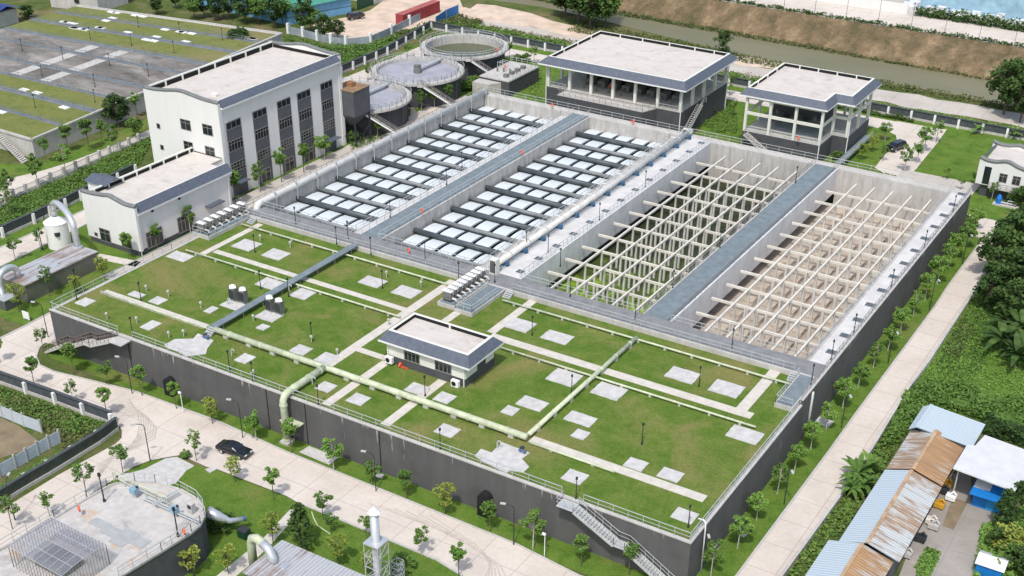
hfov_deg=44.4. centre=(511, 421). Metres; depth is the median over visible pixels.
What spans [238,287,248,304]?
tank
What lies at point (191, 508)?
control cabinet
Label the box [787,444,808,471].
young tree
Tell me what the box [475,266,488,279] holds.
valve unit
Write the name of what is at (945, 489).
yard item
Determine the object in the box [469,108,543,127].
channel pipe
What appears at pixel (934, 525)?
yard item
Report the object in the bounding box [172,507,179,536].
lamp post
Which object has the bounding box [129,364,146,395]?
young tree
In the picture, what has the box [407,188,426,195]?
basin cover
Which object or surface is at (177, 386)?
young tree
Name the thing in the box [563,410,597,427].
concrete pad
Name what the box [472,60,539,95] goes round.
pump slab
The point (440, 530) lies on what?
tyre marks
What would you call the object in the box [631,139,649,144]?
basin cover
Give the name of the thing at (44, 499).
young tree
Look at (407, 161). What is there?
basin cover
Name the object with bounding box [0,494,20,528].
young tree
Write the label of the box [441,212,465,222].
basin cover
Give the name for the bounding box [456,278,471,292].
valve unit
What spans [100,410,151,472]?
tyre marks
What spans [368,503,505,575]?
tyre marks
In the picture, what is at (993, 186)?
young tree
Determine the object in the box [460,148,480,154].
basin cover
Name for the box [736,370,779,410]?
roof path
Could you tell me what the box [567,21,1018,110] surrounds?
reeds
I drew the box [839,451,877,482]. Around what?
banana plant
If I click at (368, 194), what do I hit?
basin cover
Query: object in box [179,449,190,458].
round bush
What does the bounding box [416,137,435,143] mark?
basin cover
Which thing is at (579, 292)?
railing
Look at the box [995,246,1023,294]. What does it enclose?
broad tree
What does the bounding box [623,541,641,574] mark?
young tree
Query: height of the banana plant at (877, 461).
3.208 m
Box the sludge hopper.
[341,80,371,147]
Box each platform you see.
[192,214,249,239]
[437,282,486,309]
[454,285,504,316]
[774,374,814,411]
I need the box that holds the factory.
[199,0,350,24]
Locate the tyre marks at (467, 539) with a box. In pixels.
[430,515,491,575]
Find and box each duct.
[0,264,21,294]
[49,200,82,248]
[247,534,278,565]
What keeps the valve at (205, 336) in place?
on the treatment tank at (705, 454)
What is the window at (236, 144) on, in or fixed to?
in the office building at (242, 112)
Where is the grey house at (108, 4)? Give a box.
[50,0,127,8]
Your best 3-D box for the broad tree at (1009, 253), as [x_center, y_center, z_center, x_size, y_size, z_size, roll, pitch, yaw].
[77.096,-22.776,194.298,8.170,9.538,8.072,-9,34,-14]
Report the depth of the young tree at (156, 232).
208.28 m
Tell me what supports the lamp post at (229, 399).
on the front road at (299, 480)
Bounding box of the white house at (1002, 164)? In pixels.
[975,139,1023,202]
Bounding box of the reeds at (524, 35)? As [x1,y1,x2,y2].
[443,20,761,83]
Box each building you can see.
[80,147,231,255]
[142,40,345,197]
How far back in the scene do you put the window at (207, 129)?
222.79 m
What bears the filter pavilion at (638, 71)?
on the lawn at (960, 152)
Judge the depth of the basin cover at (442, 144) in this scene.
239.88 m
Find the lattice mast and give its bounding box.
[391,557,404,575]
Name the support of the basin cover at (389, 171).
on the channel pipe at (403, 167)
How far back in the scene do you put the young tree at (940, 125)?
254.00 m
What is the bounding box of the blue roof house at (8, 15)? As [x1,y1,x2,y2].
[0,3,18,27]
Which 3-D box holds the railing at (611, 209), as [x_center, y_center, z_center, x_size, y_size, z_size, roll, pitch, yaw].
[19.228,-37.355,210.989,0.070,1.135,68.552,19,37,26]
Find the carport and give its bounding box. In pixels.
[953,435,1023,493]
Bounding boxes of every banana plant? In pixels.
[836,472,864,498]
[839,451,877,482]
[842,472,877,495]
[852,449,886,477]
[968,123,985,133]
[977,321,1022,351]
[982,302,1023,326]
[994,328,1023,359]
[1000,330,1023,368]
[1003,308,1023,346]
[1008,125,1022,138]
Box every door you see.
[477,358,485,376]
[985,500,998,513]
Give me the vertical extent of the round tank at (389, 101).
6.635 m
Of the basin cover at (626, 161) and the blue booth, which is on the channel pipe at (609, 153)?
the basin cover at (626, 161)
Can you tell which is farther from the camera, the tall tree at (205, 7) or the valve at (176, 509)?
the tall tree at (205, 7)
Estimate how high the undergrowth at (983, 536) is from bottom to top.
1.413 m
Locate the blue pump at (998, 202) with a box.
[992,194,1018,208]
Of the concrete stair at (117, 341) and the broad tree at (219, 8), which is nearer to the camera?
the concrete stair at (117, 341)
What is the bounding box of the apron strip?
[98,254,137,266]
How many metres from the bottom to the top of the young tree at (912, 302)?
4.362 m
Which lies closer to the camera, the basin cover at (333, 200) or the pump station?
the pump station
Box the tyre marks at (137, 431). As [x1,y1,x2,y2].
[98,397,139,464]
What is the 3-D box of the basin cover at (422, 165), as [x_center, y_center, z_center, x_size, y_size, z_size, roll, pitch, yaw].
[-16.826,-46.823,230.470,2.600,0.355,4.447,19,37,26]
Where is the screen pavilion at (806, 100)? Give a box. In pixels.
[739,62,881,164]
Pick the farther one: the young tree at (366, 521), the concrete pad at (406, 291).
the concrete pad at (406, 291)
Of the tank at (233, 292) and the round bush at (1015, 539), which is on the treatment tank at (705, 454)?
the tank at (233, 292)
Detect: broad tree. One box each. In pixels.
[101,92,130,127]
[124,117,143,137]
[149,0,162,14]
[183,0,203,19]
[206,0,230,19]
[232,0,254,23]
[247,0,267,24]
[269,0,291,24]
[299,5,322,31]
[311,13,332,34]
[331,18,345,37]
[549,0,573,15]
[563,0,595,22]
[566,0,616,26]
[589,0,623,26]
[972,271,1009,308]
[975,225,1023,265]
[983,246,1022,301]
[985,57,1023,114]
[994,277,1023,316]
[995,208,1023,245]
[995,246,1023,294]
[1000,58,1023,105]
[1000,212,1023,248]
[1002,72,1023,122]
[1009,204,1023,224]
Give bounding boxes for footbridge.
[205,244,357,337]
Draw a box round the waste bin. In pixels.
[236,525,250,539]
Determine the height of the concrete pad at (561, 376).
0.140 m
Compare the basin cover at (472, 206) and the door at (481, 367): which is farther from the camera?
the basin cover at (472, 206)
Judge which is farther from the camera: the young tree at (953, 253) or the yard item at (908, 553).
the young tree at (953, 253)
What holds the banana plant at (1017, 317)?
on the weed field
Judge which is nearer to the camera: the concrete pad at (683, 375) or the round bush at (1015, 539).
the round bush at (1015, 539)
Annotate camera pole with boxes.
[542,532,545,556]
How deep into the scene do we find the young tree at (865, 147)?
246.20 m
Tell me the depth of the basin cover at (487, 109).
257.23 m
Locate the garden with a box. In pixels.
[0,385,118,487]
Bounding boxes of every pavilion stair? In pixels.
[684,97,706,130]
[743,129,767,149]
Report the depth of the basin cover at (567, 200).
216.79 m
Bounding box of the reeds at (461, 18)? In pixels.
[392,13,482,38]
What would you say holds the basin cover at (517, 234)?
on the channel pipe at (518, 226)
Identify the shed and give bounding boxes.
[242,540,364,575]
[805,540,892,575]
[839,469,941,575]
[886,429,963,504]
[909,404,984,461]
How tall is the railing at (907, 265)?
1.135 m
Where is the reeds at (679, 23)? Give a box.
[539,0,990,80]
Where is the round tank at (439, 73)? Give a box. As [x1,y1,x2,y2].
[370,51,464,107]
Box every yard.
[313,0,462,37]
[463,4,597,38]
[899,472,999,575]
[903,0,1023,24]
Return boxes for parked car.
[215,439,252,459]
[346,11,364,19]
[886,139,906,152]
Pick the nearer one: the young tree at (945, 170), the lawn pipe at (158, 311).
the lawn pipe at (158, 311)
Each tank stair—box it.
[365,111,400,132]
[417,80,455,104]
[465,55,491,71]
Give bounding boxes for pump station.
[0,480,209,575]
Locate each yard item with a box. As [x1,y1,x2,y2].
[904,547,913,559]
[914,532,927,543]
[925,514,937,524]
[927,519,940,531]
[933,498,945,509]
[940,484,949,495]
[944,478,952,488]
[945,491,957,502]
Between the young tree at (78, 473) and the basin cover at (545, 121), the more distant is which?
the basin cover at (545, 121)
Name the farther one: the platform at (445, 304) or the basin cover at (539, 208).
the basin cover at (539, 208)
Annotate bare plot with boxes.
[0,418,38,457]
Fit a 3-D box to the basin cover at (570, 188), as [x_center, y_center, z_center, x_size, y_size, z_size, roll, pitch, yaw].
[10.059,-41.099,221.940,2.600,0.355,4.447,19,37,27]
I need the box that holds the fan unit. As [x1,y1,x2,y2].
[0,291,18,310]
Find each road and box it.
[0,211,85,264]
[0,314,575,575]
[342,47,895,127]
[734,0,1023,45]
[738,214,997,575]
[875,121,946,176]
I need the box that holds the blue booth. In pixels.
[970,478,1004,513]
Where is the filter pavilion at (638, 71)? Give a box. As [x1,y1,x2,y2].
[538,31,738,131]
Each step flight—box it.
[246,217,256,223]
[502,290,513,298]
[787,372,798,380]
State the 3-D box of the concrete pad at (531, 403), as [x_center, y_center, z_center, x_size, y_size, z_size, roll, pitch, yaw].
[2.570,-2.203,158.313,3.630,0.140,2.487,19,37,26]
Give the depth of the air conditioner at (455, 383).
161.12 m
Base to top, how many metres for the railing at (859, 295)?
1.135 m
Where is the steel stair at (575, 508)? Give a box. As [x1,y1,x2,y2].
[556,491,673,575]
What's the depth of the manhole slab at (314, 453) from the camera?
159.56 m
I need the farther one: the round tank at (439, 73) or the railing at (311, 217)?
the round tank at (439, 73)
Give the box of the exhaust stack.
[363,507,390,575]
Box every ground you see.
[0,0,1023,575]
[719,0,1023,46]
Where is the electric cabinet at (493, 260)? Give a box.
[489,257,499,274]
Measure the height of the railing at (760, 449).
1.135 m
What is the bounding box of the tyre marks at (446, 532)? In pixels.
[393,508,495,575]
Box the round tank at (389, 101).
[342,76,411,135]
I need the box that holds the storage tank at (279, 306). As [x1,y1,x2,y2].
[274,297,284,315]
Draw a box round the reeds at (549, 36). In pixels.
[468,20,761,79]
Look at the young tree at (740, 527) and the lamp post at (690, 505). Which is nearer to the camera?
the lamp post at (690, 505)
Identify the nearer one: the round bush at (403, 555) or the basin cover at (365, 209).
the round bush at (403, 555)
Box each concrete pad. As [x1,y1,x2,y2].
[75,297,95,306]
[127,291,145,298]
[140,320,161,330]
[148,296,167,304]
[165,251,194,261]
[165,334,213,356]
[203,306,218,313]
[220,300,245,309]
[231,239,261,251]
[234,353,255,363]
[254,277,283,289]
[254,310,282,322]
[256,324,270,330]
[261,248,290,260]
[289,344,312,355]
[290,287,316,299]
[314,352,339,363]
[315,381,337,392]
[345,393,370,405]
[358,275,387,287]
[390,285,422,298]
[404,382,429,394]
[432,391,456,404]
[433,423,460,437]
[475,442,529,472]
[500,405,519,415]
[502,317,536,332]
[515,395,549,411]
[540,329,573,344]
[545,368,582,386]
[560,469,588,485]
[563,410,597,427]
[570,429,589,439]
[590,381,627,400]
[623,457,648,471]
[656,467,684,482]
[664,366,700,384]
[670,507,699,524]
[708,379,745,398]
[725,424,764,444]
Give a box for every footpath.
[358,107,419,140]
[426,95,466,111]
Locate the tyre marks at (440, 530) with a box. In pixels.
[381,505,500,575]
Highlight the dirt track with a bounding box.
[480,21,1023,127]
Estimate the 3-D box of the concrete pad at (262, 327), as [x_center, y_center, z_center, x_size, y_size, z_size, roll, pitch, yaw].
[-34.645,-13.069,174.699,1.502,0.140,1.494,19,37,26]
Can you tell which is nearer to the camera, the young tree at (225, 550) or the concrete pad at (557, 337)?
the young tree at (225, 550)
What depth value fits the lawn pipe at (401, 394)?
160.07 m
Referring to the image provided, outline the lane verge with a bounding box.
[0,118,148,179]
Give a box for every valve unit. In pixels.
[196,220,209,232]
[203,217,216,229]
[210,214,222,226]
[216,210,229,222]
[223,207,236,219]
[230,204,242,216]
[236,201,249,212]
[442,288,456,301]
[447,285,461,298]
[452,282,465,295]
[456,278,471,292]
[461,275,475,288]
[466,272,480,285]
[470,269,484,282]
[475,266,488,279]
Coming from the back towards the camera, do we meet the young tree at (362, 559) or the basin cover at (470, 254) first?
the basin cover at (470, 254)
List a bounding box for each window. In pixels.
[99,227,110,242]
[120,236,131,248]
[145,226,163,248]
[177,214,192,233]
[180,118,191,131]
[183,140,193,151]
[202,123,212,136]
[204,145,214,155]
[226,118,240,130]
[228,136,243,152]
[231,158,245,170]
[252,107,266,119]
[254,125,268,140]
[257,147,270,160]
[261,167,271,183]
[277,97,290,108]
[279,115,292,130]
[281,136,293,149]
[284,155,294,171]
[297,89,310,100]
[299,106,311,121]
[300,127,313,141]
[304,146,313,162]
[320,80,331,90]
[322,97,333,111]
[323,117,334,130]
[404,350,419,364]
[435,360,451,374]
[998,173,1007,182]
[1011,176,1020,185]
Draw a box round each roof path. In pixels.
[101,290,208,328]
[197,223,261,256]
[213,250,405,310]
[322,360,388,405]
[328,279,456,366]
[356,348,384,359]
[380,379,445,426]
[442,312,459,322]
[487,300,535,333]
[490,333,754,418]
[528,436,706,501]
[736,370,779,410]
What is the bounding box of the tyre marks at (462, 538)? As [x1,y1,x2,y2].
[418,513,489,575]
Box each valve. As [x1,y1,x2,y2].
[129,485,138,498]
[169,505,178,517]
[202,333,208,339]
[518,446,525,453]
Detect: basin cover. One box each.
[284,202,309,211]
[300,206,324,216]
[305,192,329,200]
[316,210,340,220]
[321,196,344,204]
[325,182,348,190]
[332,215,356,225]
[337,200,360,209]
[340,186,363,194]
[345,172,367,180]
[348,219,369,228]
[353,204,376,213]
[356,190,379,199]
[360,176,382,184]
[362,163,384,171]
[369,209,389,216]
[371,194,395,203]
[376,180,397,188]
[377,167,399,175]
[382,154,402,161]
[387,198,407,206]
[391,184,413,192]
[393,170,415,179]
[396,158,417,165]
[398,145,419,153]
[403,234,428,245]
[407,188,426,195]
[409,174,430,182]
[412,161,432,168]
[413,149,434,156]
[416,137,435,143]
[420,239,445,250]
[423,223,447,232]
[424,178,443,186]
[427,153,449,160]
[427,165,447,172]
[430,141,450,147]
[431,129,450,135]
[438,244,463,255]
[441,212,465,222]
[441,228,464,237]
[442,169,460,175]
[443,156,463,164]
[446,132,465,139]
[446,144,464,150]
[448,121,466,127]
[455,249,481,260]
[458,217,482,226]
[458,232,481,242]
[459,159,475,166]
[460,136,480,142]
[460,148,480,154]
[461,201,482,210]
[462,114,481,119]
[463,125,480,130]
[473,254,493,263]
[475,139,494,146]
[475,237,499,247]
[476,128,495,133]
[476,151,491,157]
[476,191,499,200]
[476,206,499,214]
[476,221,499,231]
[477,117,495,123]
[478,106,495,111]
[491,120,509,126]
[491,131,509,137]
[491,143,507,149]
[492,109,509,114]
[492,226,516,235]
[493,196,515,204]
[493,241,511,250]
[494,182,515,189]
[494,210,516,219]
[506,112,523,117]
[506,123,524,129]
[507,134,522,139]
[509,172,531,180]
[510,200,532,208]
[511,185,532,193]
[511,215,533,223]
[511,230,528,239]
[520,126,536,132]
[521,115,538,120]
[526,176,547,184]
[527,163,546,170]
[527,190,548,197]
[528,204,550,213]
[529,219,545,226]
[535,119,550,123]
[541,154,561,161]
[543,167,562,173]
[543,180,564,188]
[544,194,565,201]
[544,208,561,216]
[556,145,575,151]
[556,157,577,165]
[559,170,579,177]
[559,184,580,192]
[562,198,577,204]
[569,137,588,143]
[572,149,591,155]
[573,161,593,168]
[575,174,595,181]
[576,188,592,194]
[584,129,601,134]
[585,140,604,147]
[587,152,607,158]
[589,165,609,172]
[592,178,605,184]
[600,132,617,138]
[601,144,620,150]
[604,156,622,162]
[605,168,620,175]
[616,136,633,141]
[617,147,636,154]
[620,159,634,165]
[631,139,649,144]
[633,151,647,156]
[647,142,660,147]
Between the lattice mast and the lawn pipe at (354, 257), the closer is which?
the lattice mast
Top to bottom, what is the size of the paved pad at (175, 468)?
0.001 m
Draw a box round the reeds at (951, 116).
[866,98,1023,129]
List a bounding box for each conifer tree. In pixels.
[284,502,317,548]
[991,488,1016,526]
[1007,480,1023,520]
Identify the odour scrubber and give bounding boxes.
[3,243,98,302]
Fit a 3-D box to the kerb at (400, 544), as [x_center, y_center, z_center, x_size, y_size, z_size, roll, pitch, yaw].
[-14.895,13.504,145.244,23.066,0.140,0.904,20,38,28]
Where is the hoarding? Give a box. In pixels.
[435,4,458,21]
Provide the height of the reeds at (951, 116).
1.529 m
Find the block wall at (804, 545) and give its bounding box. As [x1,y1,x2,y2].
[779,255,993,575]
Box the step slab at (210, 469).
[205,467,215,472]
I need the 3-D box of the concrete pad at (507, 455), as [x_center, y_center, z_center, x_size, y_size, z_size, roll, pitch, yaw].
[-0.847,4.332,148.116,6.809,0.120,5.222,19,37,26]
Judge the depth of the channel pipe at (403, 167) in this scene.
227.88 m
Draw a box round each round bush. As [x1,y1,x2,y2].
[18,4,33,17]
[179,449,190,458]
[205,507,235,533]
[227,26,248,38]
[347,129,360,140]
[388,549,415,574]
[461,79,471,91]
[467,75,479,81]
[512,53,521,61]
[521,52,531,61]
[832,151,843,159]
[985,525,1018,550]
[987,521,1023,554]
[992,550,1013,575]
[1002,540,1023,559]
[1002,544,1023,575]
[1007,186,1023,206]
[1011,524,1023,541]
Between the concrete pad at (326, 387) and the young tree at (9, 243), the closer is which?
the concrete pad at (326, 387)
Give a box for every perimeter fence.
[0,163,136,237]
[0,371,112,421]
[0,416,118,504]
[341,21,430,74]
[430,21,750,87]
[841,102,1023,140]
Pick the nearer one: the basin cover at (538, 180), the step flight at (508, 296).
the step flight at (508, 296)
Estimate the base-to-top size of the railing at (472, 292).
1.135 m
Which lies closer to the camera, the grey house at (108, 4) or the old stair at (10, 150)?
the old stair at (10, 150)
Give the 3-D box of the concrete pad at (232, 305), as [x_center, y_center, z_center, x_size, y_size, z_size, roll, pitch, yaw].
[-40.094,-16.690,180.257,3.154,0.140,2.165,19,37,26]
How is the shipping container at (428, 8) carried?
on the dirt yard at (381, 16)
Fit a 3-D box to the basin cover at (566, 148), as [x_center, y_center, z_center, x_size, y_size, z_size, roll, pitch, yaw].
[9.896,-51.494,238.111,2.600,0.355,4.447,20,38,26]
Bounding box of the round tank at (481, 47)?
[420,29,508,80]
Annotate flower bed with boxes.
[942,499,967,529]
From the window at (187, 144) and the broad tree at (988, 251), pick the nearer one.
the broad tree at (988, 251)
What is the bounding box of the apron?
[899,169,979,194]
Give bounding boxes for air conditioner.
[385,355,394,364]
[451,378,459,387]
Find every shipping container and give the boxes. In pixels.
[353,0,384,9]
[395,0,439,23]
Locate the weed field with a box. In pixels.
[913,273,1023,421]
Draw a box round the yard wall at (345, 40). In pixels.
[286,13,420,45]
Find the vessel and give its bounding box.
[43,215,71,249]
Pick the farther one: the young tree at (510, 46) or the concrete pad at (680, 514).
the young tree at (510, 46)
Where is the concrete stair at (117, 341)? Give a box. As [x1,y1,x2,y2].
[43,330,130,352]
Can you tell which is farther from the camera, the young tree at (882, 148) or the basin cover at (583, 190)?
the young tree at (882, 148)
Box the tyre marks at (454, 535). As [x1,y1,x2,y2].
[406,511,492,575]
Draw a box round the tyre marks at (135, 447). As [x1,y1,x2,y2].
[98,415,156,478]
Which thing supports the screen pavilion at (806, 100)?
on the lawn at (960, 152)
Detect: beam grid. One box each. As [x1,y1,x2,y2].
[547,156,797,312]
[696,184,931,359]
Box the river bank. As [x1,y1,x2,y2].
[617,0,1023,79]
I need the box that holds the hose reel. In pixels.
[398,362,408,368]
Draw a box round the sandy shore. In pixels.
[385,0,781,68]
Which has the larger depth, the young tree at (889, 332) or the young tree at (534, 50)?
the young tree at (534, 50)
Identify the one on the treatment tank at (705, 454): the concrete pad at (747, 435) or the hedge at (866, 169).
the concrete pad at (747, 435)
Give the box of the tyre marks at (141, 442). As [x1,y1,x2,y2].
[100,412,153,473]
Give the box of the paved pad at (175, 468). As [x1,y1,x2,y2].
[118,457,193,484]
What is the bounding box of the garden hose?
[311,511,329,533]
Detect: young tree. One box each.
[0,169,15,197]
[0,188,14,215]
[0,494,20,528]
[4,282,25,311]
[5,235,21,260]
[23,153,43,177]
[23,356,38,381]
[31,227,43,250]
[33,327,46,351]
[36,137,49,162]
[36,264,51,295]
[38,491,54,516]
[53,143,71,170]
[58,124,71,152]
[59,341,77,373]
[63,378,76,394]
[67,274,80,294]
[71,461,94,496]
[77,118,92,150]
[93,255,109,276]
[94,387,111,407]
[95,119,104,142]
[95,360,111,384]
[102,123,118,150]
[108,443,128,472]
[118,232,131,258]
[129,92,139,114]
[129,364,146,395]
[149,223,160,247]
[166,381,179,408]
[177,544,200,575]
[181,205,195,233]
[184,428,201,460]
[201,396,218,423]
[212,542,235,573]
[223,455,241,480]
[229,168,240,204]
[243,409,260,440]
[251,161,266,191]
[258,510,280,543]
[262,466,279,499]
[271,147,286,181]
[280,417,296,452]
[297,143,309,172]
[313,134,330,159]
[313,490,333,519]
[320,437,343,469]
[324,512,339,531]
[324,532,349,563]
[357,515,369,534]
[359,547,372,575]
[364,459,381,484]
[372,118,382,135]
[396,469,411,498]
[403,42,413,50]
[413,525,428,554]
[414,88,427,111]
[427,88,439,107]
[432,482,455,513]
[443,84,452,101]
[449,541,466,575]
[480,499,496,531]
[508,41,512,57]
[518,508,546,548]
[528,45,537,54]
[572,533,588,566]
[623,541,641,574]
[703,538,725,575]
[727,75,735,94]
[729,100,737,114]
[729,514,754,548]
[745,491,768,520]
[771,462,789,493]
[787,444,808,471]
[802,420,822,449]
[820,401,838,429]
[833,376,856,408]
[852,362,871,387]
[858,142,869,159]
[869,135,879,148]
[869,342,884,367]
[879,122,892,140]
[881,145,890,158]
[882,324,901,350]
[892,307,912,329]
[900,144,914,171]
[909,290,925,315]
[912,139,924,162]
[917,126,935,150]
[918,272,936,299]
[927,254,950,283]
[932,120,944,141]
[941,242,959,265]
[943,166,950,178]
[947,232,968,258]
[959,221,978,248]
[964,216,978,237]
[970,205,987,220]
[989,182,999,200]
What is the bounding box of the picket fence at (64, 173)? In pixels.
[0,130,149,208]
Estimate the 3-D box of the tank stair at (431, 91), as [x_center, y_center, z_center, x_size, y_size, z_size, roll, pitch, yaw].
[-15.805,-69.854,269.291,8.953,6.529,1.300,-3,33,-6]
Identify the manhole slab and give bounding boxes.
[300,446,337,464]
[375,473,383,478]
[816,417,833,426]
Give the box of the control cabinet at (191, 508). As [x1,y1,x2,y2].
[187,501,195,514]
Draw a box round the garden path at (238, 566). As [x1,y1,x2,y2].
[217,507,302,575]
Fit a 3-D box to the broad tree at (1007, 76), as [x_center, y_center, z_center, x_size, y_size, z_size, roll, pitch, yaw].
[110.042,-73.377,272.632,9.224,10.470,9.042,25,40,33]
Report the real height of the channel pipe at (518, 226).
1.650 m
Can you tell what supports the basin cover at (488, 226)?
on the channel pipe at (518, 226)
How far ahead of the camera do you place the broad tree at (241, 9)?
323.06 m
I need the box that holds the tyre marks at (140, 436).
[98,404,145,470]
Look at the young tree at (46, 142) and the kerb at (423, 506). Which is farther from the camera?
the young tree at (46, 142)
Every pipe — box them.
[100,291,207,328]
[186,249,400,317]
[206,506,246,523]
[213,327,528,439]
[241,223,451,285]
[253,88,488,209]
[275,207,357,231]
[279,365,325,445]
[296,196,377,221]
[316,186,396,210]
[335,176,415,200]
[354,167,432,189]
[372,157,451,180]
[390,149,467,170]
[394,240,481,266]
[407,140,483,161]
[413,228,500,255]
[423,132,498,152]
[432,217,517,243]
[439,124,514,143]
[450,205,536,231]
[455,117,527,135]
[468,196,551,220]
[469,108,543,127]
[485,185,568,209]
[488,128,692,268]
[500,347,755,427]
[502,176,583,198]
[502,299,790,384]
[517,166,598,189]
[527,336,637,435]
[530,441,614,472]
[533,158,611,179]
[547,148,626,170]
[562,140,640,160]
[576,131,653,152]
[698,518,705,572]
[807,391,813,424]
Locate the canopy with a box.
[8,517,109,575]
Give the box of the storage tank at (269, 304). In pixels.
[264,295,274,312]
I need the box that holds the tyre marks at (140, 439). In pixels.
[99,407,148,471]
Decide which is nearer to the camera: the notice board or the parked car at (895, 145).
the notice board
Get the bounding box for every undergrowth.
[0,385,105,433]
[0,451,60,486]
[282,25,432,63]
[346,108,409,149]
[529,69,542,99]
[702,102,738,133]
[787,399,924,575]
[880,375,1023,446]
[914,546,940,575]
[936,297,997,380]
[972,505,1023,575]
[982,413,1023,447]
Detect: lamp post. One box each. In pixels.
[5,472,15,519]
[30,301,48,336]
[97,472,105,501]
[114,355,132,393]
[130,423,150,460]
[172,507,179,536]
[226,398,242,437]
[361,450,376,490]
[500,502,513,544]
[687,504,691,527]
[702,531,710,568]
[783,468,793,504]
[841,393,851,427]
[888,330,898,363]
[929,278,940,309]
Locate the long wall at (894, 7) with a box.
[813,0,908,14]
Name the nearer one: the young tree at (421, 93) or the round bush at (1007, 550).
the round bush at (1007, 550)
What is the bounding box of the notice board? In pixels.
[22,311,29,321]
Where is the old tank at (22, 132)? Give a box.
[0,4,282,158]
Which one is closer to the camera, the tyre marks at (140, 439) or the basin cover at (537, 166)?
the tyre marks at (140, 439)
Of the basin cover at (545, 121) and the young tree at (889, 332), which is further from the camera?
the basin cover at (545, 121)
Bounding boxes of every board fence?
[0,404,42,432]
[0,428,60,477]
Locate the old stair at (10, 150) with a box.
[0,133,27,163]
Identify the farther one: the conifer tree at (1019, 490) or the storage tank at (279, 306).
the storage tank at (279, 306)
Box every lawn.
[0,32,1023,575]
[104,458,459,575]
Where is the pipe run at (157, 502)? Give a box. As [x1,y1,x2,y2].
[141,489,198,521]
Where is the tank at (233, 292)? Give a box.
[228,284,238,301]
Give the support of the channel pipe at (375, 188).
attached to the treatment tank at (705, 454)
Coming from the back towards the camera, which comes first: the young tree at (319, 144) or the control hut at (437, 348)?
the young tree at (319, 144)
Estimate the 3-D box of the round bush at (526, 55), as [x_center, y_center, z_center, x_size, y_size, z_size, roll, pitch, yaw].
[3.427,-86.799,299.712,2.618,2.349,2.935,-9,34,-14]
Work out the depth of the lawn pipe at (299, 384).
159.99 m
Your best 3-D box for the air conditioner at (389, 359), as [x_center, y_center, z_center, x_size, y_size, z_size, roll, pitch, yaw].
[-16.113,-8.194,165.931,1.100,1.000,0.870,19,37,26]
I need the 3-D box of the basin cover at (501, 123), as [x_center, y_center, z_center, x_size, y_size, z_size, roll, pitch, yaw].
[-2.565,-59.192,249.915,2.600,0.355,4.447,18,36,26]
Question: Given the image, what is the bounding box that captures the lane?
[0,131,149,200]
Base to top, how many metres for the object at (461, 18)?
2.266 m
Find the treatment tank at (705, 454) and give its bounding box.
[49,92,971,575]
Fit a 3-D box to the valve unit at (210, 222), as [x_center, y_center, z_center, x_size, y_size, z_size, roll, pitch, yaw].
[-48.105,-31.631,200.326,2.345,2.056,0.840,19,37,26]
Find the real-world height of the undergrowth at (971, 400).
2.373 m
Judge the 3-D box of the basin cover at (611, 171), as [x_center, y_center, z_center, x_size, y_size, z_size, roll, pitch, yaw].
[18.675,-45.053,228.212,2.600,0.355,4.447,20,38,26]
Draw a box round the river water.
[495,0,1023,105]
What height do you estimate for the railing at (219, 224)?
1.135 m
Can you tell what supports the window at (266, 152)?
in the office building at (242, 112)
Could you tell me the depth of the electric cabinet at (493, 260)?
187.21 m
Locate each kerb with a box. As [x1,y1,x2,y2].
[0,210,83,247]
[0,223,86,266]
[0,312,49,337]
[35,342,581,575]
[306,505,462,575]
[735,236,979,575]
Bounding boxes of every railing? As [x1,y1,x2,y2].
[0,68,110,95]
[0,104,60,123]
[0,472,204,575]
[1,24,206,63]
[1,84,93,108]
[2,53,147,84]
[3,35,183,72]
[30,15,234,51]
[50,229,198,332]
[54,8,258,41]
[112,472,167,505]
[132,331,561,494]
[192,210,248,236]
[240,206,465,273]
[245,87,481,207]
[264,201,358,231]
[348,112,557,230]
[361,108,573,231]
[378,111,588,237]
[379,233,480,266]
[455,278,497,309]
[475,135,668,265]
[484,86,969,189]
[509,57,538,78]
[512,283,794,369]
[520,136,710,274]
[521,273,643,310]
[557,86,655,111]
[583,494,690,539]
[644,159,815,312]
[671,162,838,314]
[671,315,808,360]
[682,78,725,110]
[691,397,801,536]
[746,114,868,144]
[775,367,799,405]
[802,186,971,398]
[809,186,951,355]
[840,133,872,163]
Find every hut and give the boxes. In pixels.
[378,312,503,387]
[974,550,1008,575]
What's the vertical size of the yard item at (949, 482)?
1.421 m
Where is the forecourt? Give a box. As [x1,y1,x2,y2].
[104,104,447,278]
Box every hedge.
[0,137,150,224]
[721,0,1023,47]
[825,161,895,175]
[837,104,913,122]
[915,5,1023,31]
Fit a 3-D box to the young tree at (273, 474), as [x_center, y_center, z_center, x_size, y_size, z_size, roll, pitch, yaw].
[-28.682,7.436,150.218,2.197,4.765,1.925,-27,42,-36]
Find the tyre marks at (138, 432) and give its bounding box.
[98,399,141,466]
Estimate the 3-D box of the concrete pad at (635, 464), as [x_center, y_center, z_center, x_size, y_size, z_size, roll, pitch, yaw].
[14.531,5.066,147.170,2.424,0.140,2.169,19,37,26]
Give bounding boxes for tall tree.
[170,0,179,8]
[198,0,209,17]
[218,0,234,18]
[260,0,283,28]
[290,0,314,25]
[713,29,734,52]
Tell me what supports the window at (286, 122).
in the office building at (242, 112)
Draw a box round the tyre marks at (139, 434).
[98,402,143,468]
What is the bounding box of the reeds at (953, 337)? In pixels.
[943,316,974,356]

